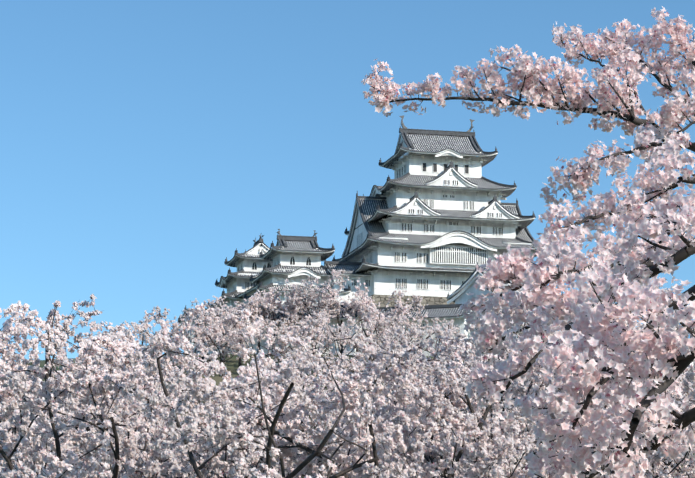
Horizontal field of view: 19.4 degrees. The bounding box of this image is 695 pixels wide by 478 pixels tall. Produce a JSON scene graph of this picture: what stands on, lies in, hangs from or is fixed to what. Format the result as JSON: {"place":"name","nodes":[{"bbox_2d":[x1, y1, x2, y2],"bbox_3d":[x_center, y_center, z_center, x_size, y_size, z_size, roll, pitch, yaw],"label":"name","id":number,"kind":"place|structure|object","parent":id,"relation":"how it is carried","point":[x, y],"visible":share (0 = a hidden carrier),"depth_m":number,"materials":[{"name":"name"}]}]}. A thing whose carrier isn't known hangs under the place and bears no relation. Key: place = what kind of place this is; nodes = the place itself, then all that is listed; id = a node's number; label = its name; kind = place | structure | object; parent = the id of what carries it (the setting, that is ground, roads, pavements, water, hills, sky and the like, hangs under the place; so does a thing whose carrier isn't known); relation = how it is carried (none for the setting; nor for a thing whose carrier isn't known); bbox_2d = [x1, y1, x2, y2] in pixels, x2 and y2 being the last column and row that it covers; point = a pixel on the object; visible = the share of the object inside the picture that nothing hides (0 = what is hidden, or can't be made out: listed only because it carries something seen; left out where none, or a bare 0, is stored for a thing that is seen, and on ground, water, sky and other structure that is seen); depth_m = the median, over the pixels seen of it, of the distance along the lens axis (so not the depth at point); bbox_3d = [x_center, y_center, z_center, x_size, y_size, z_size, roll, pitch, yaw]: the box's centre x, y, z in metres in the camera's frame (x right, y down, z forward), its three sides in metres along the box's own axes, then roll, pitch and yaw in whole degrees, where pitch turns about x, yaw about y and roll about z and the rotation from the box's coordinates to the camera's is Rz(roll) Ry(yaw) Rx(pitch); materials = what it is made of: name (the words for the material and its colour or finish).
{"place":"outdoors","nodes":[
{"label":"outdoors","id":0,"kind":"place"},
{"bbox_2d":[234,288,257,306],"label":"corridor walls","id":1,"kind":"structure","parent":0,"point":[248,294],"depth_m":339.29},
{"bbox_2d":[237,284,258,297],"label":"roof","id":2,"kind":"structure","parent":1,"relation":"on","point":[250,290],"depth_m":333.94,"materials":[{"name":"grey tile"}]},
{"bbox_2d":[178,308,364,323],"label":"gallery roof","id":3,"kind":"structure","parent":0,"point":[316,310],"depth_m":288.03,"materials":[{"name":"grey tile"}]},
{"bbox_2d":[0,0,694,360],"label":"sky","id":4,"kind":"structure","parent":0,"point":[144,143],"materials":[{"name":"blue"}]},
{"bbox_2d":[1,354,694,477],"bbox_3d":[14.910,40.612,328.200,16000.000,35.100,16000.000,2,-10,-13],"label":"terrain","id":5,"kind":"structure","parent":0,"point":[232,363],"depth_m":271.69,"materials":[{"name":"green plant"}]},
{"bbox_2d":[217,245,272,307],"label":"turret walls","id":6,"kind":"structure","parent":5,"relation":"on","point":[243,284],"depth_m":346.49,"materials":[{"name":"white paint"}]},
{"bbox_2d":[207,234,269,307],"bbox_3d":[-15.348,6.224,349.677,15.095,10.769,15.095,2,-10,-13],"label":"small keep roofs","id":7,"kind":"structure","parent":6,"relation":"on","point":[231,263],"depth_m":345.80,"materials":[{"name":"grey tile"}]},
{"bbox_2d":[180,318,364,354],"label":"gallery walls","id":8,"kind":"structure","parent":5,"relation":"on","point":[331,323],"depth_m":286.50,"materials":[{"name":"white paint"}]},
{"bbox_2d":[178,305,358,321],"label":"gallery ridges","id":9,"kind":"object","parent":8,"relation":"on","point":[182,317],"visible":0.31,"depth_m":289.02,"materials":[{"name":"tile"}]},
{"bbox_2d":[258,245,331,305],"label":"turret walls","id":10,"kind":"structure","parent":5,"relation":"on","point":[296,259],"depth_m":322.88,"materials":[{"name":"white paint"}]},
{"bbox_2d":[246,240,350,300],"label":"keep roofs","id":11,"kind":"structure","parent":10,"relation":"on","point":[306,246],"depth_m":322.81,"materials":[{"name":"grey tile"}]},
{"bbox_2d":[244,229,350,298],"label":"keep ridges","id":12,"kind":"object","parent":11,"relation":"on","point":[280,237],"visible":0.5,"depth_m":323.83,"materials":[{"name":"grey tile"}]},
{"bbox_2d":[0,270,693,477],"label":"tree branches","id":13,"kind":"object","parent":5,"relation":"on","point":[341,351],"visible":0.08,"depth_m":268.11,"materials":[{"name":"brown plant"}]},
{"bbox_2d":[0,269,694,477],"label":"cherry blossoms","id":14,"kind":"object","parent":13,"relation":"attached to","point":[358,307],"visible":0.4,"depth_m":264.99,"materials":[{"name":"pink plant"}]},
{"bbox_2d":[0,298,694,477],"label":"tree branches","id":15,"kind":"object","parent":5,"relation":"on","point":[317,452],"visible":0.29,"depth_m":49.91,"materials":[{"name":"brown plant"}]},
{"bbox_2d":[0,292,694,477],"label":"cherry blossoms","id":16,"kind":"object","parent":15,"relation":"attached to","point":[391,444],"visible":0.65,"depth_m":49.95,"materials":[{"name":"pink plant"}]},
{"bbox_2d":[369,294,454,307],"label":"keep stone base","id":17,"kind":"object","parent":5,"relation":"on","point":[428,300],"visible":0.04,"depth_m":321.06,"materials":[{"name":"beige stone"}]},
{"bbox_2d":[332,116,542,271],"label":"keep ridges","id":18,"kind":"object","parent":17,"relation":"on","point":[405,131],"visible":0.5,"depth_m":329.60,"materials":[{"name":"tile"}]},
{"bbox_2d":[365,317,474,355],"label":"gallery walls","id":19,"kind":"structure","parent":5,"relation":"on","point":[460,322],"depth_m":287.62,"materials":[{"name":"white paint"}]},
{"bbox_2d":[367,307,474,320],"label":"gallery roof","id":20,"kind":"structure","parent":19,"relation":"on","point":[441,312],"depth_m":289.21,"materials":[{"name":"grey tile"}]},
{"bbox_2d":[375,304,467,318],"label":"gallery ridges","id":21,"kind":"object","parent":20,"relation":"on","point":[438,306],"visible":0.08,"depth_m":290.43,"materials":[{"name":"tile"}]},
{"bbox_2d":[447,273,545,357],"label":"front gable hall walls","id":22,"kind":"structure","parent":5,"relation":"on","point":[461,297],"depth_m":303.56,"materials":[{"name":"paint"}]},
{"bbox_2d":[447,270,532,301],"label":"roof","id":23,"kind":"structure","parent":22,"relation":"on","point":[460,288],"depth_m":303.97,"materials":[{"name":"tile"}]},
{"bbox_2d":[446,262,532,297],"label":"front gable hall ridges","id":24,"kind":"object","parent":23,"relation":"on","point":[469,278],"visible":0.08,"depth_m":303.43,"materials":[{"name":"tile"}]},
{"bbox_2d":[371,17,694,477],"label":"tree branches","id":25,"kind":"object","parent":5,"relation":"on","point":[686,418],"visible":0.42,"depth_m":7.99,"materials":[{"name":"brown plant"}]},
{"bbox_2d":[361,6,694,477],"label":"cherry blossoms","id":26,"kind":"object","parent":25,"relation":"attached to","point":[647,293],"visible":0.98,"depth_m":8.48,"materials":[{"name":"pink plant"}]},
{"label":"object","id":27,"kind":"object","parent":5,"relation":"on","visible":0},
{"bbox_2d":[235,280,258,296],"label":"corridor roof ridges","id":28,"kind":"object","parent":27,"relation":"on","point":[248,289],"visible":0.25,"depth_m":333.61,"materials":[{"name":"tile"}]},
{"bbox_2d":[331,273,370,302],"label":"corridor walls","id":29,"kind":"structure","parent":0,"point":[362,279],"depth_m":321.83,"materials":[{"name":"white paint"}]},
{"bbox_2d":[325,264,371,275],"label":"roof","id":30,"kind":"structure","parent":29,"relation":"on","point":[349,268],"depth_m":324.24,"materials":[{"name":"grey tile"}]},
{"bbox_2d":[324,257,370,274],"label":"corridor ridges","id":31,"kind":"object","parent":30,"relation":"on","point":[339,262],"visible":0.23,"depth_m":325.47,"materials":[{"name":"grey tile"}]},
{"bbox_2d":[345,137,534,296],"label":"castle walls","id":32,"kind":"structure","parent":0,"point":[459,251],"depth_m":326.62,"materials":[{"name":"white paint"}]},
{"bbox_2d":[340,133,540,272],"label":"keep roofs","id":33,"kind":"structure","parent":32,"relation":"on","point":[427,143],"depth_m":329.95,"materials":[{"name":"grey tile"}]}
]}

